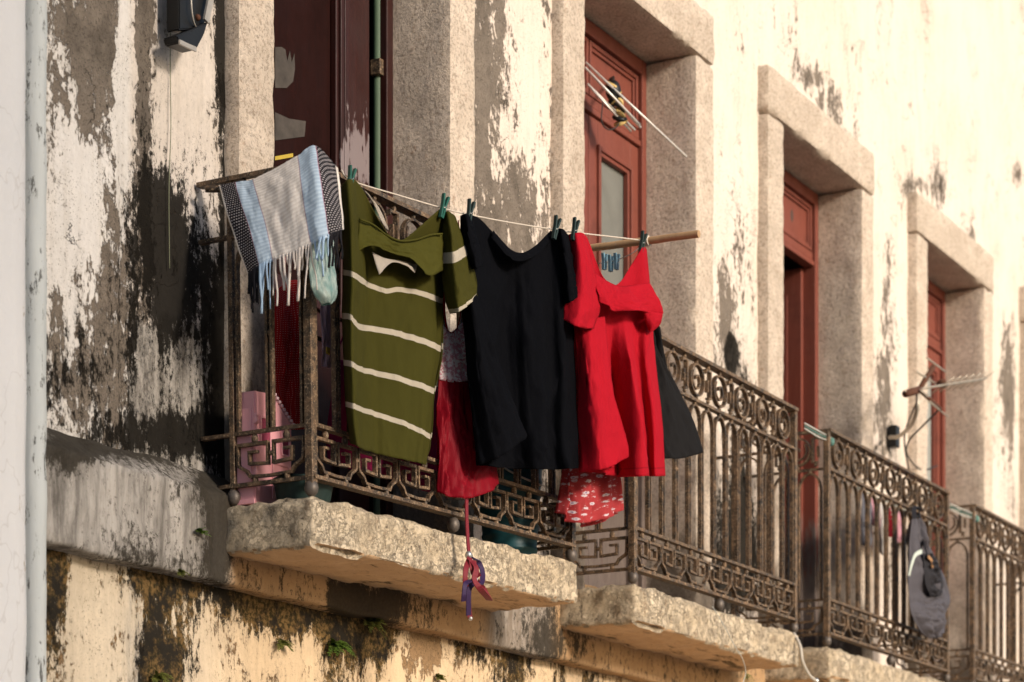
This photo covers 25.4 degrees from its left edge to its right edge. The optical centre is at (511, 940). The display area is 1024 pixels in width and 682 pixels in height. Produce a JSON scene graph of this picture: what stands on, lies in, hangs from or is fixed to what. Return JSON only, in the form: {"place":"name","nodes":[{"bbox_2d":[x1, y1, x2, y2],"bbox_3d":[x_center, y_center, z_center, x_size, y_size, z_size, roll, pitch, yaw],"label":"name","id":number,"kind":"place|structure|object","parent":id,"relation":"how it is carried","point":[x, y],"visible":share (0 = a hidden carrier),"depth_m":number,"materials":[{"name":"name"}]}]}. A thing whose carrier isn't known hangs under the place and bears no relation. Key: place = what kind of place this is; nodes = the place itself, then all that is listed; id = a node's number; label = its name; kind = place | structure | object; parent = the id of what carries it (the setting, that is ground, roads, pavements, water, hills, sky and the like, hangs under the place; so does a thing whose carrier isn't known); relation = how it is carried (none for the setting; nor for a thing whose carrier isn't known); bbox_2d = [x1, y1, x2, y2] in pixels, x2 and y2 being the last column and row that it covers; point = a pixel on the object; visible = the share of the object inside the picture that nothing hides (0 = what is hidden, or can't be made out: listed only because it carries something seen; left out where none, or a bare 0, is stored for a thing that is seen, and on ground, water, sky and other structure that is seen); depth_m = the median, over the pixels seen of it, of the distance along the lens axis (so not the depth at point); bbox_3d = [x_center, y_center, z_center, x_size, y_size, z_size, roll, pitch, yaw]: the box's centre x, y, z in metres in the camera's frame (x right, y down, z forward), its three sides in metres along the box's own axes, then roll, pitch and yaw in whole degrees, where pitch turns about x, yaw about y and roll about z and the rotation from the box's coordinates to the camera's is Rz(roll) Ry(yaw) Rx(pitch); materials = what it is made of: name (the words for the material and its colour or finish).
{"place":"outdoors","nodes":[
{"label":"outdoors","id":0,"kind":"place"},
{"bbox_2d":[554,448,623,526],"bbox_3d":[0.296,-1.909,8.259,0.141,0.840,0.404,0,0,29],"label":"floral dress","id":1,"kind":"object","parent":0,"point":[584,499],"visible":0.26,"depth_m":8.12,"materials":[{"name":"red fabric"}]},
{"label":"street","id":2,"kind":"structure","parent":0,"visible":0},
{"bbox_2d":[0,0,46,681],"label":"white building","id":3,"kind":"structure","parent":2,"relation":"on","point":[23,308],"depth_m":6.26,"materials":[{"name":"white paint"}]},
{"bbox_2d":[46,0,1023,681],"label":"old building","id":4,"kind":"structure","parent":2,"relation":"on","point":[840,186],"depth_m":8.92,"materials":[{"name":"beige paint"}]},
{"bbox_2d":[150,670,174,681],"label":"wall fern","id":5,"kind":"object","parent":4,"relation":"attached to","point":[157,676],"depth_m":6.86,"materials":[{"name":"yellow plant"}]},
{"bbox_2d":[168,32,170,267],"bbox_3d":[-1.052,-2.501,6.989,0.004,0.869,0.015,0,0,29],"label":"thin cord","id":6,"kind":"object","parent":4,"relation":"attached to","point":[170,151],"visible":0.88,"depth_m":6.99,"materials":[{"name":"black"}]},
{"bbox_2d":[177,568,188,576],"bbox_3d":[-0.996,-1.108,6.865,0.036,0.027,0.053,0,0,12],"label":"wall fern","id":7,"kind":"object","parent":4,"relation":"attached to","point":[180,572],"depth_m":6.86,"materials":[{"name":"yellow plant"}]},
{"bbox_2d":[163,0,213,52],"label":"wall lamp","id":8,"kind":"object","parent":4,"relation":"attached to","point":[188,20],"visible":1,"depth_m":6.93,"materials":[{"name":"metal"}]},
{"bbox_2d":[196,527,209,535],"bbox_3d":[-0.947,-1.249,6.939,0.036,0.027,0.068,0,0,29],"label":"wall fern","id":9,"kind":"object","parent":4,"relation":"attached to","point":[200,530],"depth_m":6.94,"materials":[{"name":"green plant"}]},
{"bbox_2d":[237,391,294,505],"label":"toy house","id":10,"kind":"structure","parent":4,"relation":"on","point":[253,411],"depth_m":7.08,"materials":[{"name":"pink plastic"}]},
{"bbox_2d":[260,415,271,446],"bbox_3d":[-0.770,-1.592,7.106,0.005,0.090,0.060,0,0,29],"label":"window","id":11,"kind":"structure","parent":10,"relation":"in","point":[265,436],"depth_m":7.10,"materials":[{"name":"pink plastic"}]},
{"bbox_2d":[272,463,289,499],"bbox_3d":[-0.730,-1.447,7.178,0.026,0.120,0.095,0,0,29],"label":"door","id":12,"kind":"structure","parent":10,"relation":"in","point":[280,464],"depth_m":7.14,"materials":[{"name":"pink plastic"}]},
{"bbox_2d":[281,431,289,456],"bbox_3d":[-0.718,-1.572,7.199,0.005,0.080,0.048,0,0,29],"label":"window","id":13,"kind":"structure","parent":10,"relation":"in","point":[286,453],"depth_m":7.19,"materials":[{"name":"pink plastic"}]},
{"bbox_2d":[277,638,293,650],"bbox_3d":[-0.747,-0.964,7.433,0.046,0.050,0.090,0,0,29],"label":"wall fern","id":14,"kind":"object","parent":4,"relation":"attached to","point":[282,642],"depth_m":7.43,"materials":[{"name":"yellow plant"}]},
{"bbox_2d":[273,474,332,502],"bbox_3d":[-0.652,-1.397,7.086,0.199,0.084,0.196,0,0,29],"label":"plant pot","id":15,"kind":"object","parent":4,"relation":"on","point":[294,490],"visible":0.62,"depth_m":7.02,"materials":[{"name":"green ceramic"}]},
{"bbox_2d":[272,0,392,515],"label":"door","id":16,"kind":"structure","parent":4,"relation":"in","point":[333,85],"depth_m":8.19,"materials":[{"name":"paint"}]},
{"bbox_2d":[327,638,355,656],"bbox_3d":[-0.581,-0.989,7.691,0.086,0.070,0.146,0,0,29],"label":"wall fern","id":17,"kind":"object","parent":4,"relation":"attached to","point":[339,645],"depth_m":7.68,"materials":[{"name":"green plant"}]},
{"bbox_2d":[364,618,387,639],"bbox_3d":[-0.473,-1.085,7.880,0.075,0.075,0.139,0,0,12],"label":"wall fern","id":18,"kind":"object","parent":4,"relation":"attached to","point":[374,622],"depth_m":7.87,"materials":[{"name":"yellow plant"}]},
{"bbox_2d":[196,166,576,561],"bbox_3d":[-0.372,-1.882,7.737,0.437,1.019,1.684,0,1,30],"label":"iron railing","id":19,"kind":"object","parent":4,"relation":"on","point":[308,373],"visible":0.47,"depth_m":7.07,"materials":[{"name":"brown metal"}]},
{"bbox_2d":[205,185,220,192],"bbox_3d":[-0.913,-2.341,7.080,0.086,0.028,0.022,0,0,-16],"label":"wall stub","id":20,"kind":"object","parent":19,"relation":"attached to","point":[212,189],"depth_m":7.07,"materials":[{"name":"metal"}]},
{"bbox_2d":[219,145,343,313],"bbox_3d":[-0.718,-2.144,6.916,0.519,0.550,0.282,0,0,29],"label":"striped towel","id":21,"kind":"object","parent":19,"relation":"hanging from","point":[288,209],"visible":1,"depth_m":6.83,"materials":[{"name":"grey fabric"}]},
{"bbox_2d":[274,257,304,429],"bbox_3d":[-0.696,-2.048,7.392,0.059,0.798,0.238,0,0,29],"label":"dotted dress","id":22,"kind":"object","parent":19,"relation":"hanging from","point":[287,382],"visible":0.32,"depth_m":7.34,"materials":[{"name":"red fabric"}]},
{"bbox_2d":[309,238,336,305],"bbox_3d":[-0.564,-2.134,6.932,0.069,0.431,0.286,0,0,4],"label":"plastic bag","id":23,"kind":"object","parent":19,"relation":"hanging from","point":[325,293],"visible":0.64,"depth_m":6.82,"materials":[{"name":"green plastic"}]},
{"bbox_2d":[320,304,330,367],"bbox_3d":[-0.589,-2.128,7.320,0.040,0.568,0.085,0,0,29],"label":"lilac shirt","id":24,"kind":"object","parent":19,"relation":"hanging from","point":[325,315],"visible":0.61,"depth_m":7.31,"materials":[{"name":"fabric"}]},
{"bbox_2d":[326,338,447,498],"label":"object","id":25,"kind":"object","parent":19,"relation":"hanging from","point":[433,449],"visible":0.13,"depth_m":7.65,"materials":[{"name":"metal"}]},
{"bbox_2d":[435,673,446,681],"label":"wall fern","id":26,"kind":"object","parent":4,"relation":"attached to","point":[439,676],"depth_m":8.29,"materials":[{"name":"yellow plant"}]},
{"bbox_2d":[480,468,543,554],"bbox_3d":[-0.007,-1.567,8.320,0.260,0.362,0.264,0,0,29],"label":"plant pot","id":27,"kind":"object","parent":4,"relation":"on","point":[525,545],"visible":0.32,"depth_m":8.23,"materials":[{"name":"ceramic"}]},
{"bbox_2d":[584,16,645,587],"bbox_3d":[0.321,-2.700,9.911,0.070,2.600,1.070,0,0,29],"label":"door","id":28,"kind":"structure","parent":4,"relation":"in","point":[615,159],"depth_m":10.14,"materials":[{"name":"red paint"}]},
{"bbox_2d":[584,62,686,156],"bbox_3d":[0.510,-3.623,9.826,0.406,0.454,0.464,0,0,29],"label":"rod bundle","id":29,"kind":"object","parent":4,"relation":"attached to","point":[615,102],"visible":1,"depth_m":9.78,"materials":[{"name":"metal"}]},
{"bbox_2d":[590,230,699,251],"bbox_3d":[0.269,-2.545,8.365,0.920,0.056,0.040,0,0,29],"label":"wooden pole","id":30,"kind":"object","parent":4,"relation":"attached to","point":[649,240],"visible":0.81,"depth_m":8.22,"materials":[{"name":"brown wood"}]},
{"bbox_2d":[341,169,639,240],"bbox_3d":[-0.017,-2.442,7.617,0.019,0.188,1.584,0,0,40],"label":"clothes line","id":31,"kind":"object","parent":30,"relation":"attached to","point":[481,216],"visible":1,"depth_m":7.51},
{"bbox_2d":[347,165,356,181],"bbox_3d":[-0.495,-2.350,7.007,0.017,0.076,0.038,0,0,40],"label":"clothes peg","id":32,"kind":"object","parent":31,"relation":"attached to","point":[351,173],"visible":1,"depth_m":7.00,"materials":[{"name":"green plastic"}]},
{"bbox_2d":[341,179,476,464],"bbox_3d":[-0.354,-1.949,7.252,0.204,0.868,0.645,0,0,41],"label":"polo shirt","id":33,"kind":"object","parent":31,"relation":"hanging from","point":[394,290],"visible":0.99,"depth_m":7.24,"materials":[{"name":"green fabric"}]},
{"bbox_2d":[438,193,449,218],"bbox_3d":[-0.219,-2.370,7.339,0.017,0.085,0.046,0,0,40],"label":"clothes peg","id":34,"kind":"object","parent":31,"relation":"attached to","point":[443,205],"visible":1,"depth_m":7.33,"materials":[{"name":"green plastic"}]},
{"bbox_2d":[436,220,498,498],"bbox_3d":[-0.167,-1.916,7.611,0.132,0.904,0.414,0,0,29],"label":"red slip","id":35,"kind":"object","parent":31,"relation":"hanging from","point":[461,474],"visible":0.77,"depth_m":7.54,"materials":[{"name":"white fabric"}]},
{"bbox_2d":[461,498,492,620],"bbox_3d":[-0.121,-1.299,7.562,0.077,0.464,0.247,0,0,20],"label":"dog harness","id":36,"kind":"object","parent":35,"relation":"hanging from","point":[474,565],"visible":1,"depth_m":7.54,"materials":[{"name":"purple fabric"}]},
{"bbox_2d":[466,198,475,219],"bbox_3d":[-0.136,-2.378,7.423,0.017,0.087,0.040,0,0,40],"label":"clothes peg","id":37,"kind":"object","parent":31,"relation":"attached to","point":[470,207],"visible":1,"depth_m":7.42,"materials":[{"name":"plastic"}]},
{"bbox_2d":[460,214,578,469],"bbox_3d":[0.028,-2.007,7.684,0.201,0.886,0.699,0,0,37],"label":"black shirt","id":38,"kind":"object","parent":31,"relation":"hanging from","point":[519,345],"visible":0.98,"depth_m":7.68,"materials":[{"name":"fabric"}]},
{"bbox_2d":[551,215,561,239],"bbox_3d":[0.152,-2.435,7.768,0.017,0.086,0.045,0,0,40],"label":"clothes peg","id":39,"kind":"object","parent":31,"relation":"attached to","point":[556,224],"visible":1,"depth_m":7.76,"materials":[{"name":"plastic"}]},
{"bbox_2d":[570,217,579,240],"bbox_3d":[0.219,-2.455,7.848,0.017,0.084,0.042,0,0,40],"label":"clothes peg","id":40,"kind":"object","parent":31,"relation":"attached to","point":[575,224],"visible":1,"depth_m":7.84,"materials":[{"name":"plastic"}]},
{"bbox_2d":[564,232,665,476],"bbox_3d":[0.361,-2.071,8.106,0.211,0.866,0.736,0,0,29],"label":"red blouse","id":41,"kind":"object","parent":31,"relation":"hanging from","point":[619,421],"visible":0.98,"depth_m":8.06,"materials":[{"name":"red fabric"}]},
{"bbox_2d":[638,230,647,250],"bbox_3d":[0.473,-2.518,8.192,0.017,0.081,0.044,0,0,40],"label":"clothes peg","id":42,"kind":"object","parent":31,"relation":"attached to","point":[643,237],"visible":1,"depth_m":8.18,"materials":[{"name":"plastic"}]},
{"bbox_2d":[598,248,638,263],"bbox_3d":[0.390,-2.492,8.264,0.168,0.045,0.011,0,0,26],"label":"peg wire","id":43,"kind":"object","parent":30,"relation":"attached to","point":[622,257],"visible":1,"depth_m":8.25,"materials":[{"name":"metal"}]},
{"bbox_2d":[601,253,607,269],"bbox_3d":[0.338,-2.477,8.292,0.017,0.060,0.030,0,0,39],"label":"clothes peg","id":44,"kind":"object","parent":43,"relation":"attached to","point":[604,256],"visible":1,"depth_m":8.29,"materials":[{"name":"blue plastic"}]},
{"bbox_2d":[607,255,613,271],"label":"clothes peg","id":45,"kind":"object","parent":43,"relation":"attached to","point":[610,263],"visible":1,"depth_m":8.27,"materials":[{"name":"blue plastic"}]},
{"bbox_2d":[613,253,620,269],"bbox_3d":[0.381,-2.470,8.268,0.017,0.060,0.030,0,0,39],"label":"clothes peg","id":46,"kind":"object","parent":43,"relation":"attached to","point":[616,260],"visible":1,"depth_m":8.26,"materials":[{"name":"blue plastic"}]},
{"bbox_2d":[653,326,703,458],"bbox_3d":[0.569,-2.147,8.468,0.100,0.714,0.412,0,0,38],"label":"charcoal shirt","id":47,"kind":"object","parent":30,"relation":"hanging from","point":[681,436],"visible":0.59,"depth_m":8.45,"materials":[{"name":"fabric"}]},
{"bbox_2d":[549,335,798,632],"bbox_3d":[0.702,-1.899,9.674,0.437,1.019,1.684,0,0,29],"label":"iron railing","id":48,"kind":"object","parent":4,"relation":"on","point":[774,418],"visible":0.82,"depth_m":9.65,"materials":[{"name":"brown metal"}]},
{"bbox_2d":[712,606,745,681],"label":"loose wire","id":49,"kind":"object","parent":4,"relation":"hanging from","point":[732,642],"visible":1,"depth_m":9.58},
{"bbox_2d":[783,169,817,647],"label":"door","id":50,"kind":"structure","parent":4,"relation":"in","point":[800,203],"depth_m":12.17,"materials":[{"name":"red paint"}]},
{"bbox_2d":[793,632,818,681],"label":"hanging hose","id":51,"kind":"object","parent":4,"relation":"hanging from","point":[810,676],"visible":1,"depth_m":10.24,"materials":[{"name":"plastic"}]},
{"bbox_2d":[744,428,950,681],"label":"iron railing","id":52,"kind":"object","parent":4,"relation":"on","point":[929,502],"visible":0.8,"depth_m":11.14,"materials":[{"name":"brown metal"}]},
{"bbox_2d":[804,423,834,445],"bbox_3d":[1.425,-2.349,10.556,0.031,0.045,0.349,0,0,29],"label":"tie cord","id":53,"kind":"object","parent":52,"relation":"attached to","point":[832,441],"visible":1,"depth_m":10.54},
{"bbox_2d":[906,505,949,638],"bbox_3d":[2.099,-1.886,11.532,0.176,0.697,0.821,0,0,21],"label":"grey bag","id":54,"kind":"object","parent":52,"relation":"hanging from","point":[929,598],"visible":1,"depth_m":11.42,"materials":[{"name":"fabric"}]},
{"bbox_3d":[1.964,-2.314,11.961,0.005,0.010,0.842,0,0,29],"label":"drying line","id":55,"kind":"object","parent":52,"relation":"attached to","visible":0},
{"bbox_2d":[861,493,871,546],"bbox_3d":[1.839,-2.159,11.706,0.043,0.279,0.150,0,0,29],"label":"baby garment","id":56,"kind":"object","parent":55,"relation":"hanging from","point":[863,522],"visible":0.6,"depth_m":11.65,"materials":[{"name":"grey fabric"}]},
{"bbox_2d":[871,498,879,524],"bbox_3d":[1.899,-2.217,11.814,0.040,0.160,0.133,0,0,27],"label":"baby garment","id":57,"kind":"object","parent":55,"relation":"hanging from","point":[872,522],"visible":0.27,"depth_m":11.77,"materials":[{"name":"pink fabric"}]},
{"bbox_2d":[879,503,882,554],"bbox_3d":[1.935,-2.153,11.898,0.038,0.286,0.117,0,0,11],"label":"baby garment","id":58,"kind":"object","parent":55,"relation":"hanging from","point":[881,530],"visible":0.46,"depth_m":11.86,"materials":[{"name":"white fabric"}]},
{"bbox_2d":[889,507,891,536],"bbox_3d":[1.995,-2.209,11.987,0.041,0.179,0.126,0,0,22],"label":"baby garment","id":59,"kind":"object","parent":55,"relation":"hanging from","point":[890,524],"visible":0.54,"depth_m":11.97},
{"bbox_2d":[897,511,900,541],"bbox_3d":[2.064,-2.206,12.106,0.040,0.188,0.145,0,0,29],"label":"baby garment","id":60,"kind":"object","parent":55,"relation":"hanging from","point":[899,529],"visible":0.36,"depth_m":12.09,"materials":[{"name":"pink fabric"}]},
{"bbox_2d":[927,279,944,681],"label":"door","id":61,"kind":"structure","parent":4,"relation":"in","point":[936,296],"depth_m":13.91,"materials":[{"name":"red paint"}]},
{"bbox_2d":[888,357,993,480],"bbox_3d":[2.266,-2.854,12.384,0.492,0.618,1.657,0,0,29],"label":"tv antenna","id":62,"kind":"object","parent":4,"relation":"attached to","point":[895,435],"visible":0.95,"depth_m":12.07,"materials":[{"name":"metal"}]},
{"bbox_2d":[900,504,1023,681],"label":"iron railing","id":63,"kind":"object","parent":4,"relation":"on","point":[1014,572],"visible":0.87,"depth_m":12.81,"materials":[{"name":"brown metal"}]},
{"bbox_2d":[950,503,978,521],"bbox_3d":[2.467,-2.337,12.407,0.031,0.047,0.477,0,0,29],"label":"tie cord","id":64,"kind":"object","parent":63,"relation":"attached to","point":[977,518],"visible":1,"depth_m":12.38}
]}

